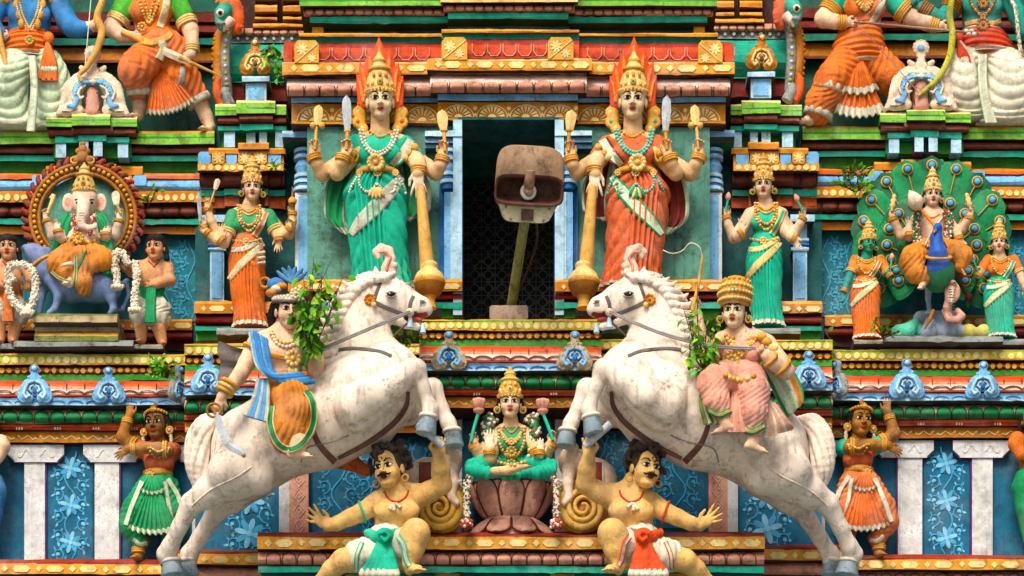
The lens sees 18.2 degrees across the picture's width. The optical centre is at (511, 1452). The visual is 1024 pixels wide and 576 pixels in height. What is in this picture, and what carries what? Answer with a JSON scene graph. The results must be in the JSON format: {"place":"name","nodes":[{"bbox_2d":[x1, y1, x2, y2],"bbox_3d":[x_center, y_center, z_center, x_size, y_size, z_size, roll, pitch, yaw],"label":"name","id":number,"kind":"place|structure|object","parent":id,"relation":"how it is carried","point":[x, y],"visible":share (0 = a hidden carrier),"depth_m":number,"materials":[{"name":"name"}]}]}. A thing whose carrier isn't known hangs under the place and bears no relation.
{"place":"outdoors","nodes":[
{"label":"outdoors","id":0,"kind":"place"},
{"label":"ground","id":1,"kind":"structure","parent":0,"visible":0},
{"bbox_2d":[0,0,1023,575],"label":"temple tower","id":2,"kind":"structure","parent":1,"relation":"on","point":[490,78],"depth_m":24.83,"materials":[{"name":"multicoloured paint"}]},
{"bbox_2d":[0,427,10,522],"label":"dancer statue","id":3,"kind":"object","parent":2,"relation":"on","point":[5,446],"visible":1,"depth_m":24.76,"materials":[{"name":"blue"}]},
{"bbox_2d":[0,233,40,343],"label":"boy statue","id":4,"kind":"object","parent":2,"relation":"on","point":[17,310],"visible":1,"depth_m":24.71,"materials":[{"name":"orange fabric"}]},
{"bbox_2d":[0,0,105,131],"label":"archer statue","id":5,"kind":"object","parent":2,"relation":"on","point":[30,55],"visible":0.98,"depth_m":24.91,"materials":[{"name":"blue stone"}]},
{"bbox_2d":[33,313,125,341],"bbox_3d":[-3.367,-8.691,24.956,0.646,0.213,0.588,0,0,0],"label":"stone pedestal","id":6,"kind":"object","parent":2,"relation":"on","point":[75,327],"visible":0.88,"depth_m":24.72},
{"bbox_2d":[22,243,130,313],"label":"mouse statue","id":7,"kind":"object","parent":6,"relation":"on","point":[102,291],"visible":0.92,"depth_m":24.74,"materials":[{"name":"blue paint"}]},
{"bbox_2d":[42,162,124,296],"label":"deity statue","id":8,"kind":"object","parent":7,"relation":"on","point":[82,249],"visible":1,"depth_m":24.67,"materials":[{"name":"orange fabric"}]},
{"bbox_2d":[20,141,145,258],"bbox_3d":[-3.342,-9.704,24.943,0.980,1.012,0.133,0,0,0],"label":"halo ring","id":9,"kind":"object","parent":2,"relation":"attached to","point":[108,181],"visible":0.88,"depth_m":24.93,"materials":[{"name":"gold stone"}]},
{"bbox_2d":[111,233,175,345],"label":"boy statue","id":10,"kind":"object","parent":2,"relation":"on","point":[152,274],"visible":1,"depth_m":24.73,"materials":[{"name":"beige stone"}]},
{"bbox_2d":[114,397,181,560],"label":"dancer statue","id":11,"kind":"object","parent":2,"relation":"on","point":[150,504],"visible":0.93,"depth_m":24.72,"materials":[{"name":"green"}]},
{"bbox_2d":[139,183,164,206],"bbox_3d":[-2.805,-9.791,24.844,0.192,0.154,0.139,0,0,40],"label":"weed","id":12,"kind":"object","parent":2,"relation":"on","point":[146,197],"visible":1,"depth_m":24.86,"materials":[{"name":"green plant"}]},
{"bbox_2d":[145,352,178,379],"bbox_3d":[-2.696,-8.352,24.579,0.251,0.206,0.183,0,0,-31],"label":"weed","id":13,"kind":"object","parent":2,"relation":"on","point":[159,370],"visible":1,"depth_m":24.59,"materials":[{"name":"green plant"}]},
{"bbox_2d":[103,0,221,131],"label":"swordswoman statue","id":14,"kind":"object","parent":2,"relation":"on","point":[161,53],"visible":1,"depth_m":24.93,"materials":[{"name":"stone"}]},
{"bbox_2d":[214,0,244,34],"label":"dragon head","id":15,"kind":"object","parent":2,"relation":"attached to","point":[228,14],"visible":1,"depth_m":24.96},
{"bbox_2d":[197,155,296,327],"bbox_3d":[-2.049,-9.407,24.841,0.772,1.320,0.286,0,0,0],"label":"goddess statue","id":16,"kind":"object","parent":2,"relation":"on","point":[248,218],"visible":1,"depth_m":24.78,"materials":[{"name":"orange stone"}]},
{"bbox_2d":[259,44,283,84],"bbox_3d":[-1.862,-10.814,24.896,0.264,0.408,0.212,0,0,37],"label":"weed","id":17,"kind":"object","parent":2,"relation":"on","point":[271,52],"visible":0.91,"depth_m":24.90,"materials":[{"name":"green plant"}]},
{"bbox_2d":[268,156,285,170],"bbox_3d":[-1.826,-9.995,24.807,0.098,0.115,0.138,0,0,-43],"label":"weed","id":18,"kind":"object","parent":2,"relation":"on","point":[274,165],"visible":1,"depth_m":24.81,"materials":[{"name":"green plant"}]},
{"bbox_2d":[156,243,463,575],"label":"horse statue","id":19,"kind":"object","parent":2,"relation":"attached to","point":[374,384],"visible":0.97,"depth_m":23.62,"materials":[{"name":"white paint"}]},
{"bbox_2d":[206,266,369,475],"bbox_3d":[-1.651,-7.987,23.744,1.181,1.462,0.951,0,0,0],"label":"rider statue","id":20,"kind":"object","parent":19,"relation":"on","point":[282,404],"visible":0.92,"depth_m":23.40,"materials":[{"name":"orange paint"}]},
{"bbox_2d":[287,257,355,366],"bbox_3d":[-1.387,-8.327,23.327,0.493,0.804,0.351,0,0,0],"label":"sapling","id":21,"kind":"object","parent":20,"relation":"on","point":[313,343],"visible":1,"depth_m":23.31,"materials":[{"name":"green plant"}]},
{"bbox_2d":[305,422,451,575],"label":"strongman statue","id":22,"kind":"object","parent":19,"relation":"attached to","point":[394,540],"visible":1,"depth_m":23.64,"materials":[{"name":"beige stone"}]},
{"bbox_2d":[392,326,433,348],"bbox_3d":[-0.749,-8.343,23.875,0.287,0.354,0.242,0,0,44],"label":"weed","id":23,"kind":"object","parent":19,"relation":"on","point":[407,340],"visible":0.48,"depth_m":23.87,"materials":[{"name":"green plant"}]},
{"bbox_2d":[306,37,449,310],"bbox_3d":[-1.008,-9.739,24.425,1.077,2.142,0.456,0,0,11],"label":"guardian statue","id":24,"kind":"object","parent":2,"relation":"on","point":[375,199],"visible":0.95,"depth_m":24.34,"materials":[{"name":"green stone"}]},
{"bbox_2d":[404,449,461,532],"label":"elephant statue","id":25,"kind":"object","parent":2,"relation":"on","point":[420,471],"visible":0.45,"depth_m":24.12,"materials":[{"name":"white stone"}]},
{"bbox_2d":[418,484,462,533],"bbox_3d":[-0.533,-7.144,24.154,0.423,0.439,0.292,0,0,0],"label":"coiled scroll","id":26,"kind":"object","parent":2,"relation":"on","point":[442,515],"visible":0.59,"depth_m":24.04,"materials":[{"name":"gold metal"}]},
{"bbox_2d":[490,305,527,318],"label":"concrete block","id":27,"kind":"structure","parent":2,"relation":"on","point":[508,311],"depth_m":24.25,"materials":[{"name":"concrete"}]},
{"bbox_2d":[494,145,563,304],"bbox_3d":[0.124,-9.128,23.799,0.509,0.837,1.225,0,0,0],"label":"horn loudspeaker","id":28,"kind":"object","parent":27,"relation":"on","point":[529,184],"visible":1,"depth_m":23.38,"materials":[{"name":"brown metal"}]},
{"bbox_2d":[469,478,558,533],"bbox_3d":[-0.005,-7.143,24.287,0.723,0.440,0.446,0,0,0],"label":"lotus pedestal","id":29,"kind":"object","parent":2,"relation":"on","point":[516,506],"visible":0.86,"depth_m":24.14,"materials":[{"name":"pink stone"}]},
{"bbox_2d":[460,366,562,530],"bbox_3d":[-0.006,-7.531,23.970,0.772,1.236,0.432,0,0,0],"label":"goddess statue","id":30,"kind":"object","parent":29,"relation":"on","point":[501,452],"visible":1,"depth_m":23.94,"materials":[{"name":"teal paint"}]},
{"bbox_2d":[559,479,607,533],"bbox_3d":[0.519,-7.144,24.154,0.423,0.439,0.292,0,0,0],"label":"coiled scroll","id":31,"kind":"object","parent":2,"relation":"on","point":[580,514],"visible":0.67,"depth_m":24.04,"materials":[{"name":"gold metal"}]},
{"bbox_2d":[558,443,616,531],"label":"elephant statue","id":32,"kind":"object","parent":2,"relation":"on","point":[568,462],"visible":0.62,"depth_m":24.07,"materials":[{"name":"beige paint"}]},
{"bbox_2d":[563,37,706,310],"bbox_3d":[0.926,-9.739,24.424,1.077,2.142,0.454,0,0,-11],"label":"guardian statue","id":33,"kind":"object","parent":2,"relation":"on","point":[636,197],"visible":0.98,"depth_m":24.34,"materials":[{"name":"red stone"}]},
{"bbox_2d":[556,243,862,575],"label":"horse statue","id":34,"kind":"object","parent":2,"relation":"attached to","point":[640,385],"visible":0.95,"depth_m":23.62,"materials":[{"name":"white paint"}]},
{"bbox_2d":[575,421,722,575],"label":"strongman statue","id":35,"kind":"object","parent":34,"relation":"attached to","point":[633,540],"visible":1,"depth_m":23.64,"materials":[{"name":"beige stone"}]},
{"bbox_2d":[663,243,803,454],"bbox_3d":[1.637,-8.107,23.485,1.052,1.606,0.493,0,0,0],"label":"rider statue","id":36,"kind":"object","parent":34,"relation":"on","point":[745,380],"visible":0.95,"depth_m":23.38,"materials":[{"name":"pink paint"}]},
{"bbox_2d":[677,281,721,378],"bbox_3d":[1.391,-8.202,23.348,0.280,0.761,0.265,0,0,-42],"label":"sapling","id":37,"kind":"object","parent":36,"relation":"on","point":[707,356],"visible":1,"depth_m":23.35,"materials":[{"name":"green plant"}]},
{"bbox_2d":[721,152,806,327],"bbox_3d":[1.956,-9.419,24.846,0.666,1.335,0.276,0,0,0],"label":"goddess statue","id":38,"kind":"object","parent":2,"relation":"on","point":[766,217],"visible":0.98,"depth_m":24.79,"materials":[{"name":"teal stone"}]},
{"bbox_2d":[772,0,802,29],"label":"dragon head","id":39,"kind":"object","parent":2,"relation":"attached to","point":[789,12],"visible":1,"depth_m":24.95},
{"bbox_2d":[825,326,835,352],"bbox_3d":[2.469,-8.602,24.765,0.126,0.213,0.142,0,0,-44],"label":"weed","id":40,"kind":"object","parent":2,"relation":"on","point":[830,328],"visible":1,"depth_m":24.73,"materials":[{"name":"green plant"}]},
{"bbox_2d":[829,159,873,197],"bbox_3d":[2.654,-9.896,24.890,0.339,0.310,0.198,0,0,-22],"label":"weed","id":41,"kind":"object","parent":2,"relation":"on","point":[853,168],"visible":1,"depth_m":24.90,"materials":[{"name":"green plant"}]},
{"bbox_2d":[840,218,893,338],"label":"consort statue","id":42,"kind":"object","parent":2,"relation":"on","point":[865,292],"visible":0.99,"depth_m":24.76,"materials":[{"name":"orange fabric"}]},
{"bbox_2d":[835,394,902,557],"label":"dancer statue","id":43,"kind":"object","parent":2,"relation":"on","point":[866,499],"visible":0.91,"depth_m":24.72,"materials":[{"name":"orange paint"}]},
{"bbox_2d":[870,316,900,338],"bbox_3d":[2.869,-8.656,24.615,0.257,0.136,0.182,0,0,0],"label":"weed","id":44,"kind":"object","parent":2,"relation":"on","point":[881,329],"visible":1,"depth_m":24.60,"materials":[{"name":"green plant"}]},
{"bbox_2d":[799,0,978,125],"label":"archer statue","id":45,"kind":"object","parent":2,"relation":"on","point":[860,66],"visible":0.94,"depth_m":24.92,"materials":[{"name":"orange stone"}]},
{"bbox_2d":[891,310,988,335],"bbox_3d":[3.345,-8.767,24.900,0.803,0.306,0.340,0,0,0],"label":"painted rock","id":46,"kind":"object","parent":2,"relation":"on","point":[938,325],"visible":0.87,"depth_m":24.80,"materials":[{"name":"paint"}]},
{"bbox_2d":[851,155,1011,313],"bbox_3d":[3.274,-9.473,24.722,1.259,1.306,0.553,0,0,0],"label":"peacock statue","id":47,"kind":"object","parent":46,"relation":"on","point":[958,179],"visible":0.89,"depth_m":24.94,"materials":[{"name":"green paint"}]},
{"bbox_2d":[888,166,974,289],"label":"deity statue","id":48,"kind":"object","parent":47,"relation":"on","point":[917,229],"visible":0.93,"depth_m":24.65,"materials":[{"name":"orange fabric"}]},
{"bbox_2d":[924,280,965,328],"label":"cobra statue","id":49,"kind":"object","parent":2,"relation":"on","point":[952,292],"visible":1,"depth_m":24.64,"materials":[{"name":"pink stone"}]},
{"bbox_2d":[911,0,1023,126],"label":"archer statue","id":50,"kind":"object","parent":2,"relation":"on","point":[984,73],"visible":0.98,"depth_m":24.91,"materials":[{"name":"white stone"}]},
{"bbox_2d":[972,218,1023,338],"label":"consort statue","id":51,"kind":"object","parent":2,"relation":"on","point":[1000,265],"visible":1,"depth_m":24.76,"materials":[{"name":"teal stone"}]},
{"bbox_2d":[1007,414,1023,543],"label":"dancer statue","id":52,"kind":"object","parent":2,"relation":"on","point":[1015,443],"visible":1,"depth_m":24.76,"materials":[{"name":"green paint"}]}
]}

